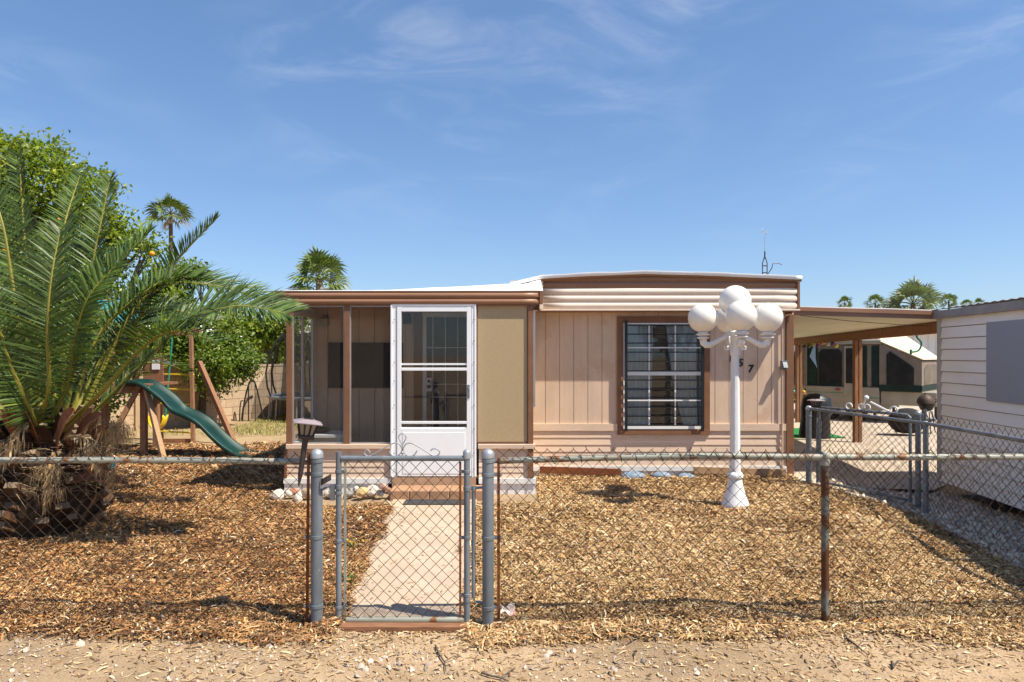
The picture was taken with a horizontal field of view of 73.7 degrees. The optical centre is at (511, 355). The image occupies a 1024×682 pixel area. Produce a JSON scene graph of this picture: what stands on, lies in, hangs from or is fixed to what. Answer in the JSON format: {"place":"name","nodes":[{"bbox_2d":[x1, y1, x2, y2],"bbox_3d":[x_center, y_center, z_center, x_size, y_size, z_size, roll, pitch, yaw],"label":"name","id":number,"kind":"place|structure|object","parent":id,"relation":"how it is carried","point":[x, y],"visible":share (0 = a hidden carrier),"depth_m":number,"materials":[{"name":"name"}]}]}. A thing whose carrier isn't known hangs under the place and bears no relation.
{"place":"outdoors","nodes":[
{"label":"outdoors","id":0,"kind":"place"},
{"bbox_2d":[346,499,476,625],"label":"path","id":1,"kind":"structure","parent":0,"point":[428,576],"depth_m":5.47,"materials":[{"name":"concrete"}]},
{"bbox_2d":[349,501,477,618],"bbox_3d":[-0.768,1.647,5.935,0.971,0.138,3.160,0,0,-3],"label":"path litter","id":2,"kind":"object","parent":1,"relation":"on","point":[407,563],"visible":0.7,"depth_m":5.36,"materials":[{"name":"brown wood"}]},
{"bbox_2d":[403,499,463,504],"bbox_3d":[-0.835,1.588,7.423,0.670,0.012,0.245,0,0,0],"label":"doormat","id":3,"kind":"object","parent":1,"relation":"on","point":[438,502],"visible":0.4,"depth_m":7.37,"materials":[{"name":"grey rubber"}]},
{"bbox_2d":[0,362,1023,681],"bbox_3d":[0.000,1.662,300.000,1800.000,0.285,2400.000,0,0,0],"label":"ground","id":4,"kind":"structure","parent":0,"point":[46,672],"depth_m":3.99,"materials":[{"name":"soil"}]},
{"bbox_2d":[0,125,192,423],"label":"orange tree","id":5,"kind":"object","parent":4,"relation":"on","point":[53,165],"visible":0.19,"depth_m":12.29,"materials":[{"name":"green plant"}]},
{"bbox_2d":[0,142,310,538],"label":"date palm","id":6,"kind":"object","parent":4,"relation":"on","point":[34,421],"visible":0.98,"depth_m":6.12,"materials":[{"name":"green plant"}]},
{"bbox_2d":[0,449,323,624],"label":"chain link fence","id":7,"kind":"object","parent":4,"relation":"on","point":[315,462],"visible":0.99,"depth_m":4.40,"materials":[{"name":"metal"}]},
{"bbox_2d":[142,191,194,263],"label":"fan palm","id":8,"kind":"object","parent":4,"relation":"on","point":[179,206],"visible":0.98,"depth_m":41.70,"materials":[{"name":"green plant"}]},
{"bbox_2d":[76,298,263,457],"bbox_3d":[-6.302,0.348,11.763,4.504,2.643,2.518,0,0,0],"label":"playset","id":9,"kind":"object","parent":4,"relation":"on","point":[146,388],"visible":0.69,"depth_m":11.20,"materials":[{"name":"brown wood"}]},
{"bbox_2d":[97,364,310,430],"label":"block wall","id":10,"kind":"structure","parent":4,"relation":"on","point":[230,404],"depth_m":16.95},
{"bbox_2d":[153,257,269,413],"bbox_3d":[-6.930,-0.314,15.469,2.965,4.064,2.109,0,0,0],"label":"citrus tree","id":11,"kind":"object","parent":4,"relation":"on","point":[224,362],"visible":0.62,"depth_m":15.23,"materials":[{"name":"green plant"}]},
{"bbox_2d":[131,325,310,365],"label":"neighbour house","id":12,"kind":"structure","parent":4,"relation":"on","point":[211,335],"depth_m":25.50,"materials":[{"name":"white paint"}]},
{"bbox_2d":[149,413,310,436],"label":"grass","id":13,"kind":"structure","parent":4,"relation":"on","point":[249,432],"depth_m":14.98,"materials":[{"name":"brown plant"}]},
{"bbox_2d":[239,379,264,420],"bbox_3d":[-6.403,1.113,16.801,0.639,1.084,0.037,0,0,0],"label":"play goal","id":14,"kind":"object","parent":4,"relation":"on","point":[247,389],"visible":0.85,"depth_m":16.79,"materials":[{"name":"grey metal"}]},
{"bbox_2d":[203,294,310,363],"bbox_3d":[-8.455,-0.136,22.922,4.576,3.956,3.090,0,0,0],"label":"shade tree","id":15,"kind":"object","parent":4,"relation":"on","point":[268,335],"visible":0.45,"depth_m":22.23,"materials":[{"name":"green plant"}]},
{"bbox_2d":[269,489,285,499],"bbox_3d":[-2.613,1.557,7.648,0.125,0.135,0.170,0,0,19],"label":"rock","id":16,"kind":"object","parent":4,"relation":"on","point":[278,493],"visible":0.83,"depth_m":7.60,"materials":[{"name":"stone"}]},
{"bbox_2d":[268,634,301,640],"bbox_3d":[-1.393,1.722,4.173,0.260,0.035,0.065,0,0,16],"label":"stick","id":17,"kind":"object","parent":4,"relation":"on","point":[291,639],"visible":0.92,"depth_m":4.16,"materials":[{"name":"brown wood"}]},
{"bbox_2d":[265,332,310,420],"bbox_3d":[-4.720,0.522,17.800,3.124,2.218,3.124,0,0,-13],"label":"trampoline","id":18,"kind":"object","parent":4,"relation":"on","point":[276,396],"visible":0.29,"depth_m":16.75,"materials":[{"name":"fabric"}]},
{"bbox_2d":[284,490,292,496],"bbox_3d":[-2.515,1.547,7.677,0.110,0.078,0.106,0,0,0],"label":"rock","id":19,"kind":"object","parent":4,"relation":"on","point":[288,493],"visible":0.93,"depth_m":7.63,"materials":[{"name":"stone"}]},
{"bbox_2d":[290,488,298,494],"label":"rock","id":20,"kind":"object","parent":4,"relation":"on","point":[292,490],"visible":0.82,"depth_m":7.66,"materials":[{"name":"stone"}]},
{"bbox_2d":[294,492,302,501],"bbox_3d":[-2.377,1.581,7.602,0.114,0.127,0.126,0,0,-43],"label":"rock","id":21,"kind":"object","parent":4,"relation":"on","point":[298,497],"visible":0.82,"depth_m":7.55,"materials":[{"name":"stone"}]},
{"bbox_2d":[301,488,310,497],"bbox_3d":[-2.296,1.535,7.632,0.111,0.117,0.154,0,0,-31],"label":"rock","id":22,"kind":"object","parent":4,"relation":"on","point":[304,492],"visible":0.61,"depth_m":7.59,"materials":[{"name":"stone"}]},
{"bbox_2d":[293,417,322,485],"bbox_3d":[-1.307,0.614,4.372,0.174,0.437,0.176,0,0,-20],"label":"solar lantern","id":23,"kind":"object","parent":4,"relation":"on","point":[307,428],"visible":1,"depth_m":4.34,"materials":[{"name":"brown plastic"}]},
{"bbox_2d":[285,245,351,289],"bbox_3d":[-8.482,-1.559,29.921,2.788,6.782,2.949,0,0,-37],"label":"fan palm","id":24,"kind":"object","parent":4,"relation":"on","point":[316,262],"visible":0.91,"depth_m":29.79,"materials":[{"name":"green plant"}]},
{"bbox_2d":[323,490,329,497],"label":"rock","id":25,"kind":"object","parent":4,"relation":"on","point":[326,494],"visible":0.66,"depth_m":7.68,"materials":[{"name":"stone"}]},
{"bbox_2d":[346,491,353,497],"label":"rock","id":26,"kind":"object","parent":4,"relation":"on","point":[349,494],"visible":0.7,"depth_m":7.64,"materials":[{"name":"stone"}]},
{"bbox_2d":[343,571,357,582],"bbox_3d":[-1.208,1.657,5.112,0.162,0.094,0.149,0,0,14],"label":"weed","id":27,"kind":"object","parent":4,"relation":"on","point":[353,577],"visible":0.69,"depth_m":5.12,"materials":[{"name":"green plant"}]},
{"bbox_2d":[347,538,363,546],"bbox_3d":[-1.365,1.606,5.872,0.133,0.103,0.131,0,0,29],"label":"weed","id":28,"kind":"object","parent":4,"relation":"on","point":[353,542],"visible":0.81,"depth_m":5.88,"materials":[{"name":"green plant"}]},
{"bbox_2d":[356,487,367,496],"bbox_3d":[-1.673,1.520,7.629,0.130,0.107,0.171,0,0,0],"label":"rock","id":29,"kind":"object","parent":4,"relation":"on","point":[360,492],"visible":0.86,"depth_m":7.57,"materials":[{"name":"stone"}]},
{"bbox_2d":[366,485,378,496],"bbox_3d":[-1.581,1.525,7.714,0.137,0.134,0.198,0,0,0],"label":"rock","id":30,"kind":"object","parent":4,"relation":"on","point":[372,492],"visible":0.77,"depth_m":7.66,"materials":[{"name":"stone"}]},
{"bbox_2d":[376,490,383,496],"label":"rock","id":31,"kind":"object","parent":4,"relation":"on","point":[380,492],"visible":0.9,"depth_m":7.63,"materials":[{"name":"stone"}]},
{"bbox_2d":[338,622,465,631],"bbox_3d":[-0.690,1.709,4.300,0.800,0.037,0.070,0,0,0],"label":"threshold board","id":32,"kind":"object","parent":4,"relation":"on","point":[388,627],"visible":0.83,"depth_m":4.26,"materials":[{"name":"brown wood"}]},
{"bbox_2d":[390,485,481,500],"bbox_3d":[-0.808,1.577,7.750,1.108,0.165,0.330,0,0,0],"label":"door step","id":33,"kind":"object","parent":4,"relation":"on","point":[422,493],"depth_m":7.58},
{"bbox_2d":[435,644,459,671],"bbox_3d":[-0.352,1.710,3.897,0.122,0.022,0.354,0,0,-16],"label":"stick","id":34,"kind":"object","parent":4,"relation":"on","point":[444,661],"visible":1,"depth_m":3.87,"materials":[{"name":"brown wood"}]},
{"bbox_2d":[481,671,518,681],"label":"stick","id":35,"kind":"object","parent":4,"relation":"on","point":[490,675],"visible":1,"depth_m":3.66,"materials":[{"name":"brown wood"}]},
{"bbox_2d":[0,610,1005,681],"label":"gravel","id":36,"kind":"structure","parent":4,"relation":"on","point":[80,643],"depth_m":3.88,"materials":[{"name":"beige stone"}]},
{"bbox_2d":[0,440,1023,650],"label":"wood chips","id":37,"kind":"object","parent":4,"relation":"on","point":[551,624],"visible":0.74,"depth_m":5.37,"materials":[{"name":"brown wood"}]},
{"bbox_2d":[84,569,122,588],"bbox_3d":[-3.047,1.682,5.125,0.113,0.023,0.446,0,0,10],"label":"stick","id":38,"kind":"object","parent":37,"relation":"on","point":[105,579],"visible":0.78,"depth_m":5.20,"materials":[{"name":"brown wood"}]},
{"bbox_2d":[500,603,513,615],"bbox_3d":[-0.030,1.638,4.410,0.092,0.067,0.062,0,0,0],"label":"paper scrap","id":39,"kind":"object","parent":37,"relation":"on","point":[510,606],"visible":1,"depth_m":4.41,"materials":[{"name":"white paper"}]},
{"bbox_2d":[540,466,620,475],"bbox_3d":[0.867,1.460,8.670,1.029,0.115,0.035,0,0,1],"label":"edging board","id":40,"kind":"object","parent":37,"relation":"on","point":[580,470],"visible":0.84,"depth_m":8.65,"materials":[{"name":"brown wood"}]},
{"bbox_2d":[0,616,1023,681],"bbox_3d":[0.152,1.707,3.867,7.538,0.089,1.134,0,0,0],"label":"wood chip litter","id":41,"kind":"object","parent":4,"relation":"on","point":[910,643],"visible":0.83,"depth_m":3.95,"materials":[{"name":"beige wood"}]},
{"bbox_2d":[273,270,801,493],"bbox_3d":[0.421,0.323,14.934,6.419,2.814,14.131,0,0,0],"label":"mobile home","id":42,"kind":"object","parent":4,"relation":"on","point":[605,363],"visible":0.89,"depth_m":8.77,"materials":[{"name":"beige metal"}]},
{"bbox_2d":[295,430,352,441],"bbox_3d":[-2.328,1.176,8.500,0.584,0.446,0.500,0,0,0],"label":"bench","id":43,"kind":"object","parent":42,"relation":"on","point":[333,436],"visible":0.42,"depth_m":8.39,"materials":[{"name":"white paint"}]},
{"bbox_2d":[316,426,329,432],"bbox_3d":[-2.377,0.913,8.450,0.258,0.080,0.163,0,0,0],"label":"dark bundle","id":44,"kind":"object","parent":43,"relation":"on","point":[320,429],"visible":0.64,"depth_m":8.40,"materials":[{"name":"fabric"}]},
{"bbox_2d":[319,314,328,325],"bbox_3d":[-2.451,-0.466,8.929,0.104,0.153,0.138,0,0,0],"label":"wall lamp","id":45,"kind":"object","parent":42,"relation":"attached to","point":[324,320],"visible":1,"depth_m":8.86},
{"bbox_2d":[328,343,402,387],"bbox_3d":[-1.925,0.123,8.986,0.987,0.598,0.022,0,0,0],"label":"window","id":46,"kind":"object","parent":42,"relation":"attached to","point":[370,365],"visible":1,"depth_m":8.97,"materials":[{"name":"black glass"}]},
{"bbox_2d":[403,313,410,323],"bbox_3d":[-1.374,-0.488,8.945,0.100,0.140,0.090,0,0,0],"label":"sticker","id":47,"kind":"object","parent":42,"relation":"attached to","point":[406,318],"depth_m":8.90,"materials":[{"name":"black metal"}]},
{"bbox_2d":[397,307,470,475],"bbox_3d":[-0.904,0.416,7.910,0.863,1.963,0.081,0,0,0],"label":"screen door","id":48,"kind":"structure","parent":42,"relation":"in","point":[451,441],"depth_m":7.92,"materials":[{"name":"white metal"}]},
{"bbox_2d":[427,317,466,426],"bbox_3d":[-0.827,0.420,8.982,0.626,1.900,0.003,0,0,0],"label":"inner door","id":49,"kind":"structure","parent":42,"relation":"in","point":[438,322],"depth_m":8.98,"materials":[{"name":"black glass"}]},
{"bbox_2d":[423,312,471,462],"bbox_3d":[-0.837,0.415,8.957,0.666,1.970,0.046,0,0,0],"label":"security door","id":50,"kind":"structure","parent":42,"relation":"in","point":[425,314],"depth_m":8.94,"materials":[{"name":"white paint"}]},
{"bbox_2d":[617,316,709,434],"bbox_3d":[1.949,0.248,8.991,1.238,1.788,0.558,0,0,0],"label":"window","id":51,"kind":"structure","parent":42,"relation":"in","point":[663,368],"depth_m":8.85,"materials":[{"name":"glass"}]},
{"bbox_2d":[762,228,781,273],"bbox_3d":[3.656,-1.389,9.600,0.282,0.839,0.122,0,0,0],"label":"antenna","id":52,"kind":"object","parent":42,"relation":"on","point":[767,272],"visible":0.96,"depth_m":9.59,"materials":[{"name":"grey metal"}]},
{"bbox_2d":[620,471,644,478],"bbox_3d":[1.526,1.528,8.600,0.322,0.156,0.176,0,0,0],"label":"rock","id":53,"kind":"object","parent":4,"relation":"on","point":[631,474],"visible":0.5,"depth_m":8.54,"materials":[{"name":"white stone"}]},
{"bbox_2d":[652,471,670,477],"bbox_3d":[1.882,1.515,8.599,0.249,0.120,0.135,0,0,0],"label":"plastic lump","id":54,"kind":"object","parent":4,"relation":"on","point":[657,474],"visible":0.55,"depth_m":8.55,"materials":[{"name":"white plastic"}]},
{"bbox_2d":[678,473,694,478],"bbox_3d":[2.191,1.528,8.600,0.222,0.108,0.123,0,0,0],"label":"plastic lump","id":55,"kind":"object","parent":4,"relation":"on","point":[685,474],"visible":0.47,"depth_m":8.56,"materials":[{"name":"white plastic"}]},
{"bbox_2d":[688,285,782,508],"bbox_3d":[2.375,0.446,7.270,0.784,2.394,0.784,0,0,-37],"label":"lamp post","id":56,"kind":"object","parent":4,"relation":"on","point":[735,316],"visible":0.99,"depth_m":7.20,"materials":[{"name":"white metal"}]},
{"bbox_2d":[693,466,785,475],"bbox_3d":[2.889,1.462,8.660,1.171,0.120,0.035,0,0,0],"label":"edging board","id":57,"kind":"object","parent":4,"relation":"on","point":[725,470],"visible":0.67,"depth_m":8.64,"materials":[{"name":"grey concrete"}]},
{"bbox_2d":[481,446,1023,627],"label":"chain link fence","id":58,"kind":"object","parent":4,"relation":"on","point":[489,537],"visible":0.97,"depth_m":4.40,"materials":[{"name":"metal"}]},
{"bbox_2d":[321,433,481,622],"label":"garden gate","id":59,"kind":"structure","parent":58,"relation":"attached to","point":[467,489],"depth_m":4.39,"materials":[{"name":"metal"}]},
{"bbox_2d":[837,296,852,306],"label":"fan palm","id":60,"kind":"object","parent":4,"relation":"on","point":[844,299],"visible":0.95,"depth_m":59.90,"materials":[{"name":"green plant"}]},
{"bbox_2d":[841,627,868,654],"bbox_3d":[2.089,1.711,4.112,0.112,0.022,0.382,0,0,0],"label":"stick","id":61,"kind":"object","parent":4,"relation":"on","point":[851,641],"visible":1,"depth_m":4.07,"materials":[{"name":"brown wood"}]},
{"bbox_2d":[794,334,936,355],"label":"roof","id":62,"kind":"structure","parent":4,"relation":"on","point":[929,342],"depth_m":26.00,"materials":[{"name":"white paint"}]},
{"bbox_2d":[816,395,926,507],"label":"drive gate","id":63,"kind":"structure","parent":4,"relation":"on","point":[917,439],"depth_m":7.68,"materials":[{"name":"metal"}]},
{"bbox_2d":[807,399,824,423],"bbox_3d":[3.724,0.677,8.360,0.153,0.307,0.153,0,0,-20],"label":"solar lantern","id":64,"kind":"object","parent":63,"relation":"attached to","point":[816,403],"visible":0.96,"depth_m":8.33,"materials":[{"name":"brown plastic"}]},
{"bbox_2d":[863,294,884,307],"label":"fan palm","id":65,"kind":"object","parent":4,"relation":"on","point":[875,297],"visible":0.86,"depth_m":55.88,"materials":[{"name":"green plant"}]},
{"bbox_2d":[890,660,906,668],"bbox_3d":[2.146,1.708,3.772,0.090,0.028,0.087,0,0,21],"label":"stick","id":66,"kind":"object","parent":4,"relation":"on","point":[893,664],"visible":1,"depth_m":3.79,"materials":[{"name":"brown wood"}]},
{"bbox_2d":[880,275,945,309],"bbox_3d":[19.874,-1.143,34.078,3.192,5.951,2.902,0,0,37],"label":"fan palm","id":67,"kind":"object","parent":4,"relation":"on","point":[913,288],"visible":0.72,"depth_m":33.74,"materials":[{"name":"green plant"}]},
{"bbox_2d":[805,405,1023,556],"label":"chain link fence","id":68,"kind":"object","parent":4,"relation":"on","point":[809,409],"visible":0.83,"depth_m":6.91,"materials":[{"name":"metal"}]},
{"bbox_2d":[939,293,957,309],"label":"fan palm","id":69,"kind":"object","parent":4,"relation":"on","point":[949,296],"visible":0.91,"depth_m":57.86,"materials":[{"name":"green plant"}]},
{"bbox_2d":[960,299,972,307],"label":"fan palm","id":70,"kind":"object","parent":4,"relation":"on","point":[966,301],"visible":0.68,"depth_m":69.95,"materials":[{"name":"green plant"}]},
{"bbox_2d":[930,297,1023,514],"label":"shed","id":71,"kind":"structure","parent":4,"relation":"on","point":[980,363],"depth_m":7.89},
{"bbox_2d":[972,298,985,303],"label":"fan palm","id":72,"kind":"object","parent":4,"relation":"on","point":[978,300],"visible":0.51,"depth_m":71.97,"materials":[{"name":"green plant"}]},
{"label":"rock","id":73,"kind":"object","parent":4,"relation":"on","visible":0},
{"bbox_2d":[382,487,391,493],"bbox_3d":[-1.409,1.513,7.695,0.110,0.084,0.078,0,0,0],"label":"rock","id":74,"kind":"object","parent":73,"relation":"on","point":[386,491],"visible":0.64,"depth_m":7.67,"materials":[{"name":"stone"}]},
{"bbox_2d":[379,483,387,489],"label":"rock","id":75,"kind":"object","parent":74,"relation":"on","point":[381,486],"visible":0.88,"depth_m":7.60,"materials":[{"name":"stone"}]},
{"bbox_2d":[0,0,1023,324],"label":"sky","id":76,"kind":"structure","parent":0,"point":[876,145],"materials":[{"name":"blue"}]},
{"bbox_2d":[794,402,946,489],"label":"driveway","id":77,"kind":"structure","parent":0,"point":[799,445],"depth_m":11.72,"materials":[{"name":"concrete"}]},
{"bbox_2d":[794,428,845,437],"bbox_3d":[5.750,1.593,14.150,1.500,0.015,1.700,0,0,0],"label":"turf mat","id":78,"kind":"object","parent":77,"relation":"on","point":[796,432],"visible":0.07,"depth_m":13.60,"materials":[{"name":"green carpet"}]},
{"bbox_2d":[798,393,831,438],"bbox_3d":[5.970,1.165,13.400,0.627,0.870,0.480,0,0,0],"label":"covered grill","id":79,"kind":"object","parent":78,"relation":"on","point":[804,404],"visible":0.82,"depth_m":13.26,"materials":[{"name":"black plastic"}]},
{"bbox_2d":[794,336,936,422],"bbox_3d":[9.117,0.402,17.690,3.758,2.456,2.096,0,0,43],"label":"popup camper","id":80,"kind":"object","parent":77,"relation":"on","point":[892,375],"visible":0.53,"depth_m":16.72,"materials":[{"name":"beige fabric"}]},
{"bbox_2d":[794,354,802,383],"bbox_3d":[7.354,0.305,17.957,0.580,0.850,0.008,0,0,42],"label":"tent window","id":81,"kind":"structure","parent":80,"relation":"in","point":[802,354],"depth_m":17.76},
{"bbox_2d":[818,349,841,382],"bbox_3d":[8.080,0.270,17.344,0.560,0.880,0.008,0,0,42],"label":"tent window","id":82,"kind":"structure","parent":80,"relation":"in","point":[829,360],"depth_m":17.33,"materials":[{"name":"fabric"}]},
{"bbox_2d":[844,346,851,408],"bbox_3d":[8.423,0.540,16.955,0.330,1.580,0.026,0,0,42],"label":"camper door","id":83,"kind":"structure","parent":80,"relation":"in","point":[847,349],"depth_m":16.99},
{"bbox_2d":[886,352,913,384],"bbox_3d":[9.237,0.290,16.253,0.580,0.800,0.008,0,0,42],"label":"tent window","id":84,"kind":"structure","parent":80,"relation":"in","point":[898,372],"depth_m":16.28,"materials":[{"name":"fabric"}]},
{"bbox_2d":[924,364,936,384],"bbox_3d":[10.239,0.450,16.677,0.008,0.480,1.500,0,0,42],"label":"tent window","id":85,"kind":"structure","parent":80,"relation":"in","point":[930,371],"depth_m":16.61,"materials":[{"name":"fabric"}]},
{"bbox_2d":[794,306,939,441],"bbox_3d":[5.490,0.514,13.446,3.781,2.331,9.122,0,0,0],"label":"carport","id":86,"kind":"object","parent":77,"relation":"on","point":[808,330],"visible":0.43,"depth_m":11.24,"materials":[{"name":"brown metal"}]},
{"bbox_2d":[810,344,816,366],"bbox_3d":[6.445,-0.006,14.610,0.160,0.514,0.024,0,0,0],"label":"blue cloth","id":87,"kind":"object","parent":86,"relation":"hanging from","point":[813,355],"visible":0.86,"depth_m":14.60,"materials":[{"name":"blue fabric"}]},
{"bbox_2d":[800,315,922,325],"bbox_3d":[5.139,-0.491,9.671,2.542,0.130,0.055,0,0,-16],"label":"cable","id":88,"kind":"object","parent":86,"relation":"attached to","point":[865,322],"visible":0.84,"depth_m":9.65,"materials":[{"name":"black metal"}]},
{"bbox_2d":[910,335,921,353],"bbox_3d":[6.272,-0.224,10.466,0.195,0.399,0.334,0,0,0],"label":"rope","id":89,"kind":"object","parent":86,"relation":"hanging from","point":[919,349],"visible":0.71,"depth_m":10.59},
{"bbox_2d":[887,408,923,433],"bbox_3d":[7.982,1.310,13.796,0.746,0.518,0.497,0,0,0],"label":"barbecue grill","id":90,"kind":"object","parent":77,"relation":"on","point":[910,412],"visible":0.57,"depth_m":13.65,"materials":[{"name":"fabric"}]},
{"bbox_2d":[916,393,936,433],"bbox_3d":[8.640,1.184,14.178,0.440,0.837,0.444,0,0,0],"label":"kettle grill","id":91,"kind":"object","parent":77,"relation":"on","point":[925,401],"visible":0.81,"depth_m":14.10,"materials":[{"name":"black metal"}]},
{"bbox_2d":[795,475,1023,568],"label":"drive gravel","id":92,"kind":"structure","parent":0,"point":[959,531],"depth_m":7.12,"materials":[{"name":"gravel"}]}
]}

